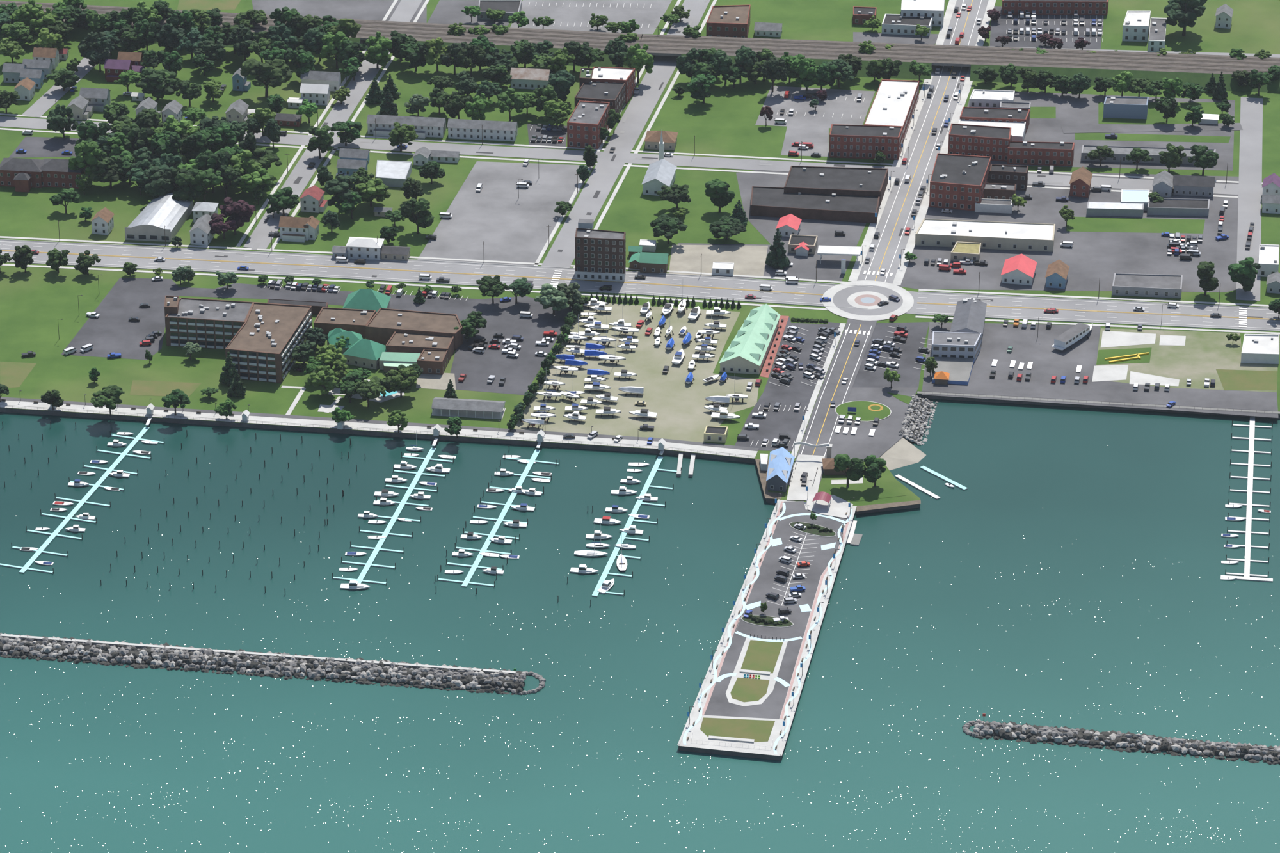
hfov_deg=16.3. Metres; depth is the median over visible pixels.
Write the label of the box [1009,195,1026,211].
tree
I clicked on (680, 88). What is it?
tree
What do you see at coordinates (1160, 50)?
bush
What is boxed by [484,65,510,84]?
tree
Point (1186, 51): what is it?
bush
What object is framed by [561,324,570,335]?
tree
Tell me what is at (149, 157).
tree
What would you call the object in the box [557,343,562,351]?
tree
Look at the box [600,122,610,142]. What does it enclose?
tree
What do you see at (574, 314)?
tree
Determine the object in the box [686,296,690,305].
tree
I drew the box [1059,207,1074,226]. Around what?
tree
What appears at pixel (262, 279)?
tree
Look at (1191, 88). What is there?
tree
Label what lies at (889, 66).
tree
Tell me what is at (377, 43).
tree
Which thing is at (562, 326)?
tree
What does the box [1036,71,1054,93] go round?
tree
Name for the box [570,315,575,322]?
tree
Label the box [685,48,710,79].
tree
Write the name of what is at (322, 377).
tree
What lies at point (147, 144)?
tree
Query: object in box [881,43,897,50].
bush
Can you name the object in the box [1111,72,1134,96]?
tree
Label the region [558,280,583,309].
tree
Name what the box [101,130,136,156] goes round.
tree
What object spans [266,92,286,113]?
tree
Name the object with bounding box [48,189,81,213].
tree
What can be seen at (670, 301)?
tree
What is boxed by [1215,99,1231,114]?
tree
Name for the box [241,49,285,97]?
tree
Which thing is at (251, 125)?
tree
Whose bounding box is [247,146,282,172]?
tree
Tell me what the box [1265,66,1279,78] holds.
tree
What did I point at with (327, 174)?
tree
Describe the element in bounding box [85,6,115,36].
tree
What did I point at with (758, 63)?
tree
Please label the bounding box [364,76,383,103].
tree
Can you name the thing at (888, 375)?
tree
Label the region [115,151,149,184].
tree
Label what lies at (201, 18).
tree
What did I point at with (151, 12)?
tree
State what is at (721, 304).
tree
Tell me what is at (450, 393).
tree
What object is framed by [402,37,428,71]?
tree
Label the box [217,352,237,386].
tree
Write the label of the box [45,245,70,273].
tree
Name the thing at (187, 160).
tree
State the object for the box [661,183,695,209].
tree
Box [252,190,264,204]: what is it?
tree
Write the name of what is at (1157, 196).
tree
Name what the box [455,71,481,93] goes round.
tree
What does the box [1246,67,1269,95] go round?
tree
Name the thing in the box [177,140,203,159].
tree
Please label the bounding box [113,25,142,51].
tree
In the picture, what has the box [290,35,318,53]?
tree
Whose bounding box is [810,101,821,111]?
tree
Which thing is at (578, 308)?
tree
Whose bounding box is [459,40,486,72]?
tree
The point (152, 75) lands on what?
tree
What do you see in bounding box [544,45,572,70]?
tree
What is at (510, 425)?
tree
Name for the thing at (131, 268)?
tree
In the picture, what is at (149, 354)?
tree
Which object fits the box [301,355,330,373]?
tree
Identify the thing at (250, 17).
tree
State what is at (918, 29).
tree
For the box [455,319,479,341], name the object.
tree
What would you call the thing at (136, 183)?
tree
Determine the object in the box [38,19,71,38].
tree
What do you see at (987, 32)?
tree
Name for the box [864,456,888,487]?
tree
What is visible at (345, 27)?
tree
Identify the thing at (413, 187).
tree
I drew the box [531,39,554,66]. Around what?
tree
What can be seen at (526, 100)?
tree
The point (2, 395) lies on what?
tree
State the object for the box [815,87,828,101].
tree
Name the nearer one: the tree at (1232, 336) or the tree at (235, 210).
the tree at (1232, 336)
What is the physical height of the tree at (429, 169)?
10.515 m
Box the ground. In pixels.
[0,0,1279,518]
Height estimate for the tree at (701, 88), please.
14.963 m
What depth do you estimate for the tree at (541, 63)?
2049.63 m
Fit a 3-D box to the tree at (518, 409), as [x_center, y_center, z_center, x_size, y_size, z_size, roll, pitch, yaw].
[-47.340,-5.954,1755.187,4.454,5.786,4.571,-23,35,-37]
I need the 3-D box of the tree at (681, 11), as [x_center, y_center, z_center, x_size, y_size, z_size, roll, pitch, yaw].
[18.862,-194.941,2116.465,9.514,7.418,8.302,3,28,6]
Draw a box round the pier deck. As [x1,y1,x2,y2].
[677,499,856,760]
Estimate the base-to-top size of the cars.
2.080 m
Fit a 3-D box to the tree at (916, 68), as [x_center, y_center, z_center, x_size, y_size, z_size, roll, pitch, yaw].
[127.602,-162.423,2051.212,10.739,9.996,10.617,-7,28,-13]
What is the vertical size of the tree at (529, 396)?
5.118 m
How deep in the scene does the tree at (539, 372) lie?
1782.50 m
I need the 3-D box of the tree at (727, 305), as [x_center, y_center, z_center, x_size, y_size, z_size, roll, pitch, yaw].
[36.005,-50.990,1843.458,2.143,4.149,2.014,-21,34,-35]
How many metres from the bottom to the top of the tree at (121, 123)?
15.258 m
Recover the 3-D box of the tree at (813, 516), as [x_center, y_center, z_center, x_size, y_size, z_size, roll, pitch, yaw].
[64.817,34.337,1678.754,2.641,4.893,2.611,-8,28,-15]
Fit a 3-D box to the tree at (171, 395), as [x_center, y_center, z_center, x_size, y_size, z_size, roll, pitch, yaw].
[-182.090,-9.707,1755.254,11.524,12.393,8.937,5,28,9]
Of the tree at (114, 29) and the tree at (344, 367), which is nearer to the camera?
the tree at (344, 367)
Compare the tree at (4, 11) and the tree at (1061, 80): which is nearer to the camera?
the tree at (1061, 80)
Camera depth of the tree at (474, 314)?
1815.77 m
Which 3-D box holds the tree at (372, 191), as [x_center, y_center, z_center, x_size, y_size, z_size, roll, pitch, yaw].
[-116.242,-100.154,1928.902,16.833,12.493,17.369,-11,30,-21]
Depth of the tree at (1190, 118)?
2002.45 m
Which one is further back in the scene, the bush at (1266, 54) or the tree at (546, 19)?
the tree at (546, 19)
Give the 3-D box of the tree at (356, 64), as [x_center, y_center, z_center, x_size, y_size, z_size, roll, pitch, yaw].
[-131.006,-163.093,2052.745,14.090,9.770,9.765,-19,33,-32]
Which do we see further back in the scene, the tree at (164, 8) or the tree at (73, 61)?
the tree at (164, 8)
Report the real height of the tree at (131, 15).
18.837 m
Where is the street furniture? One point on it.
(438, 427)
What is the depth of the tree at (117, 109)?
1991.94 m
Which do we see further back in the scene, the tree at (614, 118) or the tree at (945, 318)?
the tree at (614, 118)
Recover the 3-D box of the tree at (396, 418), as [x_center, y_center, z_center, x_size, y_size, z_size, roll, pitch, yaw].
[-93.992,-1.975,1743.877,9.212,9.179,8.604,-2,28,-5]
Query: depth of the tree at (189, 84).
2022.77 m
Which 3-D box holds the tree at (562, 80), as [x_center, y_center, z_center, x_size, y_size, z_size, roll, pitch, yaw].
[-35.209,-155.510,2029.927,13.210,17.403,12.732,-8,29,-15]
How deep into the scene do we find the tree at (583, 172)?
1950.21 m
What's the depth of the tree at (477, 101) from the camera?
2005.35 m
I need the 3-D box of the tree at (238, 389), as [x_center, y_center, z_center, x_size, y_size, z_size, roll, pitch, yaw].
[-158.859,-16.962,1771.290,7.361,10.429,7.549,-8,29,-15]
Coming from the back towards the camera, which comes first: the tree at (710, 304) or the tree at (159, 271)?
the tree at (159, 271)
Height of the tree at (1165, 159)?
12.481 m
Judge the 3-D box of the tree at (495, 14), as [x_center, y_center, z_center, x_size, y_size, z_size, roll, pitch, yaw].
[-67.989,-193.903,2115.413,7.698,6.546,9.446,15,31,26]
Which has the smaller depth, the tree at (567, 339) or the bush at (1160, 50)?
the tree at (567, 339)
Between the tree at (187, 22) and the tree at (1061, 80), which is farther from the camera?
the tree at (187, 22)
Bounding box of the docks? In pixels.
[0,416,1272,605]
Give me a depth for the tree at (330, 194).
1919.83 m
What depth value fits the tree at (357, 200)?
1915.84 m
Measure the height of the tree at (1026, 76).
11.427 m
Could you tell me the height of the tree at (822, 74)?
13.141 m
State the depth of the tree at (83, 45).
2060.57 m
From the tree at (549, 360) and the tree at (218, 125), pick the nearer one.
the tree at (549, 360)
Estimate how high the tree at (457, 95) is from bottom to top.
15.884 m
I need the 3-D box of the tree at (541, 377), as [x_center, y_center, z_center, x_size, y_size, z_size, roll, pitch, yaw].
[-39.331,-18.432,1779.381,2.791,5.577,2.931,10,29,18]
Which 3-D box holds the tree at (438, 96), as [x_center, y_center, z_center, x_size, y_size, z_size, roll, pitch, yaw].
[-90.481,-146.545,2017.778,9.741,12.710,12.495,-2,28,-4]
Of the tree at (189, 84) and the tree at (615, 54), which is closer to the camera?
the tree at (189, 84)
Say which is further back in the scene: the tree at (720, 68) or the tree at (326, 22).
the tree at (326, 22)
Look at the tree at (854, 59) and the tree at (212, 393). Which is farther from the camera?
the tree at (854, 59)
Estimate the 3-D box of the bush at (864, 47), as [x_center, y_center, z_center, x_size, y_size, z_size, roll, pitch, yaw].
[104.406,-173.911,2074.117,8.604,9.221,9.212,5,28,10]
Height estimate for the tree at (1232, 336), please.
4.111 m
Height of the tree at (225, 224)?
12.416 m
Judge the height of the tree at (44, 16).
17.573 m
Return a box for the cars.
[12,3,1254,622]
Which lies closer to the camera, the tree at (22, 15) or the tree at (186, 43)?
the tree at (186, 43)
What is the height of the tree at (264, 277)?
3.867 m
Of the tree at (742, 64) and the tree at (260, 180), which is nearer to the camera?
the tree at (260, 180)
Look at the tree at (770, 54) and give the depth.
2046.68 m
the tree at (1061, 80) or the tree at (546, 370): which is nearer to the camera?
the tree at (546, 370)
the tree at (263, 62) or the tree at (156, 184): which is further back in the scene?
the tree at (263, 62)
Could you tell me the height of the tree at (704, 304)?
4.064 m
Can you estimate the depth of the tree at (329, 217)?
1904.93 m
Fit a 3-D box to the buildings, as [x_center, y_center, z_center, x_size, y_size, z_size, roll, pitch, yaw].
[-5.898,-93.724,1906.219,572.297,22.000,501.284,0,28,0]
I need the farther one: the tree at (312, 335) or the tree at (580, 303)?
the tree at (580, 303)
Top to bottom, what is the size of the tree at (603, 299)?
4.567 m
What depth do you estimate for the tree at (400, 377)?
1766.82 m
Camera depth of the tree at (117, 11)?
2095.30 m
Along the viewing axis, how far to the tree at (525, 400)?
1761.21 m
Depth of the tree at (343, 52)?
2058.48 m
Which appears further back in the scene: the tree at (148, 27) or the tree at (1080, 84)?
the tree at (148, 27)
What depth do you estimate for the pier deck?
1599.39 m
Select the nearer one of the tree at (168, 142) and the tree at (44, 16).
the tree at (168, 142)
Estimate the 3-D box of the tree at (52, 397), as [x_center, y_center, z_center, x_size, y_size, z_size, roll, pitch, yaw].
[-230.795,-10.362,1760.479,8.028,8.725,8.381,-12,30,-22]
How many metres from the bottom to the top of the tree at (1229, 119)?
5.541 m
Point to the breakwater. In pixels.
(902, 452)
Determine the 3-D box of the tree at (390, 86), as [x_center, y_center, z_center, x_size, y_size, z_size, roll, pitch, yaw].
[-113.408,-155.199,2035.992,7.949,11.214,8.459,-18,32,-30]
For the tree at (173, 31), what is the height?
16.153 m
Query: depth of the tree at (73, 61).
2058.52 m
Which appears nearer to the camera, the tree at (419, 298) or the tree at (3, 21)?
the tree at (419, 298)
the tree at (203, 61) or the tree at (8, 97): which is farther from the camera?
the tree at (203, 61)
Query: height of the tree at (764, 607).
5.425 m
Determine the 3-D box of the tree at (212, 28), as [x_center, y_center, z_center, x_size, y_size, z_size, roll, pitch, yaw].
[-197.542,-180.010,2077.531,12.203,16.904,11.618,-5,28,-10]
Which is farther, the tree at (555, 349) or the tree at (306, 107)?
the tree at (306, 107)
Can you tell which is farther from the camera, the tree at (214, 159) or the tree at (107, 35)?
the tree at (107, 35)
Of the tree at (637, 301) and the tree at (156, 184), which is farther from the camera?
the tree at (156, 184)
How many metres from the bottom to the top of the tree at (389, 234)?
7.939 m
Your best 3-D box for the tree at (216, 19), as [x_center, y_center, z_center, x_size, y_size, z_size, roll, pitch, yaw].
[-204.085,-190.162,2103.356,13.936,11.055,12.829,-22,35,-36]
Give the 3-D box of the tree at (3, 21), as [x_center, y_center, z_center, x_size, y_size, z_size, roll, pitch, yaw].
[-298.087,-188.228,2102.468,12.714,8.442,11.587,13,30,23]
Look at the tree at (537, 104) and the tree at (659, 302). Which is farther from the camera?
the tree at (537, 104)
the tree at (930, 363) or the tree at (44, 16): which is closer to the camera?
the tree at (930, 363)
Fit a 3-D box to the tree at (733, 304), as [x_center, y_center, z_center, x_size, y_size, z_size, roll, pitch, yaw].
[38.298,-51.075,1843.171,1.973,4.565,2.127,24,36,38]
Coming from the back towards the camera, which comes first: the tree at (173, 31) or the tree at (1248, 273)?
the tree at (173, 31)
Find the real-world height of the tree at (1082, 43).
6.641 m
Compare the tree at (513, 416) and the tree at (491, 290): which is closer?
the tree at (513, 416)
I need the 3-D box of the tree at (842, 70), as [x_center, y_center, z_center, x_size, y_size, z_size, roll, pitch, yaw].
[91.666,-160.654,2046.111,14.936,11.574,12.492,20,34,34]
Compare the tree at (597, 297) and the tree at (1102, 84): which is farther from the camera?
the tree at (1102, 84)
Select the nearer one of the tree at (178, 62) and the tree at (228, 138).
the tree at (228, 138)
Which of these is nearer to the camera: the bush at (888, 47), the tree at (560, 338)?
the tree at (560, 338)
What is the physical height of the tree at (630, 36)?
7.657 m
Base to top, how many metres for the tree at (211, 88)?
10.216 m
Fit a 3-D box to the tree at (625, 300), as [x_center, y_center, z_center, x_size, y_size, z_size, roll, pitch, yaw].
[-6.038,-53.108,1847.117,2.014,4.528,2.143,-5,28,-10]
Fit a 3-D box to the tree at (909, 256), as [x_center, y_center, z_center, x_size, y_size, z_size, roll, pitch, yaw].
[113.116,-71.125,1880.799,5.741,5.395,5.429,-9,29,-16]
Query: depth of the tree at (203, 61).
2055.41 m
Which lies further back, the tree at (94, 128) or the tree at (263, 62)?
the tree at (263, 62)
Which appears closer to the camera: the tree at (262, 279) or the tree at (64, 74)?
the tree at (262, 279)
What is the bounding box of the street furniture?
[0,25,1276,750]
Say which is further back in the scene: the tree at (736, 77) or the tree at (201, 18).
the tree at (201, 18)
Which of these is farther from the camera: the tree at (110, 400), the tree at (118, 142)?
the tree at (118, 142)
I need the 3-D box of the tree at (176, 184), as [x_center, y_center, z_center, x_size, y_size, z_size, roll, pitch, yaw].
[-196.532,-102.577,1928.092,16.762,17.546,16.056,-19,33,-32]
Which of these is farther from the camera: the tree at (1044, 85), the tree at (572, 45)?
the tree at (572, 45)
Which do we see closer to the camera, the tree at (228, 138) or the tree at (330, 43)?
the tree at (228, 138)
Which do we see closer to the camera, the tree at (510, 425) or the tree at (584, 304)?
the tree at (510, 425)
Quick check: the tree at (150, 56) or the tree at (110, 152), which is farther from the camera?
the tree at (150, 56)
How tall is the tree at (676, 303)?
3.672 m
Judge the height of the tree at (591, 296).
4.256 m
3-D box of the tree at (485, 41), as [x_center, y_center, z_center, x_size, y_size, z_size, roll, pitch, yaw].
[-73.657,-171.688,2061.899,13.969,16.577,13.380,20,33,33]
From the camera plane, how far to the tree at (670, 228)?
1891.90 m
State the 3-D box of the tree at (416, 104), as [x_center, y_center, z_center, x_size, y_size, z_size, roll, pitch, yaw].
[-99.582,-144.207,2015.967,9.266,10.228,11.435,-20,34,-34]
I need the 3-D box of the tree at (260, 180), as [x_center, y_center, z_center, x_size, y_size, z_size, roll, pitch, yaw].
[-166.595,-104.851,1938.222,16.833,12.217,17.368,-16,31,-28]
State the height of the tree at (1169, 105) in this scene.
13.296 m
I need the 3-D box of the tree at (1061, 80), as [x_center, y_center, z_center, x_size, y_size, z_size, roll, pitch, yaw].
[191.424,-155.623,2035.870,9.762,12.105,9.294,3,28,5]
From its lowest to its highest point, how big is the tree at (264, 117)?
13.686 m
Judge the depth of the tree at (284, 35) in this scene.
2064.19 m
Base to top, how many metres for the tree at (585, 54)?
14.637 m
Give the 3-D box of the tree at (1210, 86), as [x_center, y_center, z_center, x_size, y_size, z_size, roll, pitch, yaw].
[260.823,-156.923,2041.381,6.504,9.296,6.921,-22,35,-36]
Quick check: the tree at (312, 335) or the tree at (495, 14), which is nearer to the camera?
the tree at (312, 335)
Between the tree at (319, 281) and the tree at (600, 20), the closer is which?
the tree at (319, 281)
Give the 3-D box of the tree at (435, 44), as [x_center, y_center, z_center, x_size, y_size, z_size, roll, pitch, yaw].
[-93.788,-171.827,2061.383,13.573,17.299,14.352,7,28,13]
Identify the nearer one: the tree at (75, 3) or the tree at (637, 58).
the tree at (637, 58)
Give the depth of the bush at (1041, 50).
2073.32 m
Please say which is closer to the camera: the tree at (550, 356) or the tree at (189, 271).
the tree at (550, 356)
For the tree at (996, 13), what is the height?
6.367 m
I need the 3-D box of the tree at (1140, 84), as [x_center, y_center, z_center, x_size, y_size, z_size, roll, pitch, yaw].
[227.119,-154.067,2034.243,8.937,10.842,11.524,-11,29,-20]
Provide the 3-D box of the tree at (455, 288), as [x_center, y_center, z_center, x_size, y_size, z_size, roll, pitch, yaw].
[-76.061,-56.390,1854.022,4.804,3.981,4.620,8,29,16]
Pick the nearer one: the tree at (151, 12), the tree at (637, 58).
the tree at (637, 58)
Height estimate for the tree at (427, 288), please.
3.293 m
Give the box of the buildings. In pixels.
[0,0,1279,510]
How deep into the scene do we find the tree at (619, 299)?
1847.27 m
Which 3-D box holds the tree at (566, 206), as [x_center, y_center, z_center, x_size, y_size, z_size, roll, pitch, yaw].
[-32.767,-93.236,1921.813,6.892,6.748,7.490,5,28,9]
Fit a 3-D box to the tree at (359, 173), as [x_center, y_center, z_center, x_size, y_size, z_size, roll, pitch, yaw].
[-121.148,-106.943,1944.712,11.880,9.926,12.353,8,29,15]
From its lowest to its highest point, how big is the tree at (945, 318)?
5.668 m
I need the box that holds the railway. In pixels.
[0,0,1279,92]
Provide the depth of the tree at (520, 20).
2105.62 m
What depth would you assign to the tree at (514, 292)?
1843.88 m
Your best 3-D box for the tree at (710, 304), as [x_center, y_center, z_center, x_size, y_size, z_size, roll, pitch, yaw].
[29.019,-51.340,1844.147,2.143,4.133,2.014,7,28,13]
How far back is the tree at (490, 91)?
2026.60 m
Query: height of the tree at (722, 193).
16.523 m
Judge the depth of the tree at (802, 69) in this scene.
2037.49 m
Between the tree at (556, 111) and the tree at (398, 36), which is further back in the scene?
the tree at (398, 36)
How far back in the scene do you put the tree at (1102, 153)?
1965.95 m
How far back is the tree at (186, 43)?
2070.70 m
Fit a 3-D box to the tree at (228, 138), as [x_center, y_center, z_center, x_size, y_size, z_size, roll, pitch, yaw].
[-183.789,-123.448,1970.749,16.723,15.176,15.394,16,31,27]
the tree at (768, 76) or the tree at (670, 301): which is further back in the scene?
the tree at (768, 76)
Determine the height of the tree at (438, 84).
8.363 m
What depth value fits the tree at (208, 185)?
1924.94 m
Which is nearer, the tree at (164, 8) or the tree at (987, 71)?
the tree at (987, 71)
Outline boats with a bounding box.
[19,298,1271,593]
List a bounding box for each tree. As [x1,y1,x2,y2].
[0,2,21,19]
[0,16,17,31]
[0,19,34,45]
[0,40,25,63]
[0,88,20,113]
[0,247,9,272]
[0,390,6,401]
[8,0,40,26]
[13,246,37,272]
[25,5,56,28]
[36,25,65,49]
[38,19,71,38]
[42,390,63,410]
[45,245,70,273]
[47,102,76,138]
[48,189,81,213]
[49,4,76,29]
[51,64,78,90]
[53,0,87,7]
[64,56,79,71]
[66,140,109,179]
[72,174,93,194]
[73,3,92,24]
[73,115,111,147]
[74,248,97,275]
[75,209,92,222]
[76,34,105,61]
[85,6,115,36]
[85,33,116,72]
[88,154,131,188]
[89,136,116,155]
[90,366,99,382]
[92,387,128,416]
[101,22,131,34]
[101,31,119,51]
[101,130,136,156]
[104,115,135,136]
[106,97,131,118]
[107,5,124,29]
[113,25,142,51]
[113,67,136,91]
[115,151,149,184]
[118,3,143,26]
[120,120,154,153]
[120,262,138,275]
[123,173,152,195]
[129,110,167,130]
[131,16,161,49]
[133,62,170,100]
[133,147,163,175]
[138,3,161,23]
[138,48,167,64]
[140,126,165,148]
[143,166,173,195]
[145,349,153,363]
[148,0,175,19]
[150,151,181,171]
[153,268,163,275]
[154,124,184,162]
[156,20,186,53]
[160,387,189,415]
[161,117,195,142]
[163,52,186,79]
[163,165,200,198]
[168,10,197,35]
[171,235,181,247]
[171,265,186,284]
[176,30,202,58]
[176,74,200,106]
[177,105,205,129]
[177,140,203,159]
[178,153,199,168]
[179,343,201,360]
[181,265,194,281]
[183,125,222,156]
[183,162,220,202]
[188,8,213,31]
[192,35,216,59]
[193,145,231,178]
[194,53,213,76]
[197,111,232,137]
[198,78,223,102]
[200,389,218,398]
[201,21,227,55]
[208,212,238,239]
[209,13,221,23]
[213,169,239,198]
[215,126,238,151]
[215,197,254,234]
[215,398,236,419]
[216,142,244,173]
[216,267,238,289]
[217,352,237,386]
[219,126,250,139]
[221,19,242,47]
[222,154,261,191]
[227,24,254,58]
[228,371,247,398]
[236,167,275,194]
[237,130,261,155]
[239,7,266,27]
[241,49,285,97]
[243,32,276,55]
[245,117,260,135]
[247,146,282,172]
[248,109,275,136]
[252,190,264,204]
[257,40,292,73]
[257,274,267,284]
[258,275,268,282]
[264,117,282,148]
[265,205,280,218]
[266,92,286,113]
[269,21,296,62]
[270,5,302,30]
[274,181,300,216]
[284,275,294,283]
[286,48,316,72]
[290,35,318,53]
[291,9,320,37]
[291,344,318,363]
[296,98,324,122]
[300,129,335,158]
[300,325,325,347]
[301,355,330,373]
[307,28,330,60]
[307,362,340,395]
[311,278,320,284]
[311,278,322,283]
[312,343,349,365]
[314,16,341,35]
[315,179,353,212]
[318,163,335,183]
[319,30,354,68]
[322,210,339,232]
[327,405,352,426]
[328,20,359,43]
[328,360,353,383]
[329,120,360,145]
[331,40,367,72]
[331,335,351,346]
[332,86,351,103]
[336,56,366,80]
[337,192,367,218]
[337,382,363,402]
[340,367,372,387]
[346,167,373,187]
[350,384,384,407]
[352,176,391,206]
[359,30,392,69]
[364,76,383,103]
[366,280,375,287]
[369,371,392,396]
[376,226,396,243]
[378,88,399,115]
[381,73,399,97]
[382,367,417,398]
[383,213,405,226]
[384,124,417,151]
[386,26,408,60]
[387,408,410,432]
[395,282,406,289]
[396,359,420,382]
[400,177,428,199]
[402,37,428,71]
[403,197,433,233]
[405,94,426,117]
[414,286,424,303]
[418,161,444,184]
[423,286,433,290]
[424,35,446,71]
[428,87,449,115]
[433,78,455,91]
[438,37,462,74]
[441,416,467,438]
[442,379,457,398]
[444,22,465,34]
[446,85,469,119]
[450,284,462,295]
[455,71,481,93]
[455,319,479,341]
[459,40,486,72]
[461,4,480,21]
[463,91,490,120]
[464,35,494,70]
[464,307,488,336]
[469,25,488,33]
[474,80,502,103]
[475,279,503,303]
[477,44,501,68]
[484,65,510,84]
[485,8,504,23]
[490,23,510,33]
[494,48,521,69]
[497,91,524,120]
[501,279,528,303]
[506,417,515,431]
[507,12,528,27]
[508,413,517,424]
[512,37,536,67]
[513,404,524,414]
[515,91,534,114]
[515,412,524,422]
[517,401,525,412]
[521,395,529,408]
[523,391,535,398]
[524,392,532,403]
[529,379,539,394]
[530,88,561,118]
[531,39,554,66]
[533,15,552,28]
[534,52,556,75]
[535,284,570,314]
[535,369,547,380]
[537,373,544,385]
[540,357,552,366]
[541,97,570,126]
[541,359,550,369]
[543,364,551,376]
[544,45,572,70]
[546,352,554,364]
[548,65,575,102]
[551,343,559,354]
[551,352,556,358]
[555,201,572,216]
[556,333,565,343]
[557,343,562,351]
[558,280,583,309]
[559,35,583,72]
[560,323,571,332]
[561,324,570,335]
[561,333,569,343]
[563,314,572,328]
[568,311,579,321]
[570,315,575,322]
[572,302,583,309]
[572,303,583,314]
[573,41,600,67]
[576,165,590,183]
[579,294,590,303]
[581,301,587,307]
[582,144,595,168]
[589,14,606,30]
[589,291,593,301]
[595,291,599,300]
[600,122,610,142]
[600,291,605,302]
[603,37,630,67]
[604,19,622,32]
[605,292,611,302]
[608,110,620,133]
[611,292,616,302]
[617,292,622,302]
[620,44,655,82]
[621,31,636,40]
[622,293,627,303]
[623,16,639,33]
[628,294,633,303]
[634,295,639,303]
[651,295,655,304]
[652,215,686,243]
[656,295,662,304]
[659,12,679,28]
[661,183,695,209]
[662,295,667,304]
[668,296,673,303]
[670,5,689,21]
[670,208,686,219]
[673,83,684,95]
[673,296,679,305]
[682,24,698,38]
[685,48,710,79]
[685,72,719,103]
[686,63,718,78]
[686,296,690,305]
[691,296,696,306]
[698,43,724,67]
[702,296,707,306]
[703,179,737,213]
[707,297,712,307]
[708,216,745,239]
[713,298,718,307]
[714,55,738,84]
[719,297,723,307]
[721,64,748,87]
[725,298,730,307]
[728,50,751,83]
[728,199,750,225]
[730,297,735,307]
[736,299,741,308]
[744,56,766,84]
[748,51,779,78]
[756,56,787,92]
[759,105,772,126]
[761,600,767,613]
[764,228,789,268]
[780,50,799,83]
[791,54,822,90]
[809,512,817,524]
[810,66,833,88]
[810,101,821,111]
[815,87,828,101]
[824,60,855,87]
[830,452,865,487]
[836,51,862,70]
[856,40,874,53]
[862,60,882,81]
[864,17,882,31]
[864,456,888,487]
[872,150,885,164]
[878,55,902,79]
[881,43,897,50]
[883,369,900,388]
[902,250,916,262]
[907,62,931,82]
[912,23,931,40]
[922,358,935,375]
[932,314,952,328]
[975,62,997,83]
[978,24,993,40]
[986,7,1002,21]
[995,33,1011,46]
[1002,64,1022,87]
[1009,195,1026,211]
[1016,66,1040,92]
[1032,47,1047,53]
[1036,31,1054,46]
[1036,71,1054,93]
[1045,35,1063,48]
[1050,70,1071,95]
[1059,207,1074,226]
[1068,70,1092,97]
[1074,36,1089,49]
[1086,146,1115,166]
[1092,73,1115,97]
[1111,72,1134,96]
[1123,148,1152,168]
[1128,76,1151,96]
[1144,78,1167,101]
[1149,191,1163,202]
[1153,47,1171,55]
[1154,149,1180,172]
[1157,0,1210,35]
[1157,92,1179,121]
[1164,72,1184,98]
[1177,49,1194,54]
[1180,108,1203,127]
[1182,81,1200,102]
[1188,140,1219,175]
[1192,258,1223,295]
[1204,72,1216,93]
[1212,71,1228,99]
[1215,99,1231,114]
[1222,113,1237,126]
[1226,332,1239,343]
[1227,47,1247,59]
[1227,250,1265,291]
[1230,69,1250,85]
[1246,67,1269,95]
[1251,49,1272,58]
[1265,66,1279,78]
[1270,298,1279,318]
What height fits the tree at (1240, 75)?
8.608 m
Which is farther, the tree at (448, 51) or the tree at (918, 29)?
the tree at (918, 29)
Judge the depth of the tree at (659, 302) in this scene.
1845.89 m
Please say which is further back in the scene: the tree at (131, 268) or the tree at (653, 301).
the tree at (131, 268)
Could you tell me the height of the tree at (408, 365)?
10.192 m
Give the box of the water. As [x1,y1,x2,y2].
[0,398,1279,852]
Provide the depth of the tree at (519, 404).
1756.57 m
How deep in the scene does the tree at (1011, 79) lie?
2043.81 m
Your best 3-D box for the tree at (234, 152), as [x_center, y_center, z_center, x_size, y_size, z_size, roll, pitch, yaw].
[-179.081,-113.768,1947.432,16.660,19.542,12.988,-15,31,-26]
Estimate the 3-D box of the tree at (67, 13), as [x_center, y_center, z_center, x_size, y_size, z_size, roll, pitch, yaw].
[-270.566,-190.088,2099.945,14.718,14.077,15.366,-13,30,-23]
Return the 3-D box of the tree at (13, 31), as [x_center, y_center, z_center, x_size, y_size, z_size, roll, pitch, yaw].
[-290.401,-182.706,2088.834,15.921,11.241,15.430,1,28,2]
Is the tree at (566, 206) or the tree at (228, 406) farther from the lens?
the tree at (566, 206)
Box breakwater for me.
[0,394,1279,764]
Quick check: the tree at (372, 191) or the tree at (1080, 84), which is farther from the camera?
the tree at (1080, 84)
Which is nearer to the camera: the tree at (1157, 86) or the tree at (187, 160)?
the tree at (187, 160)

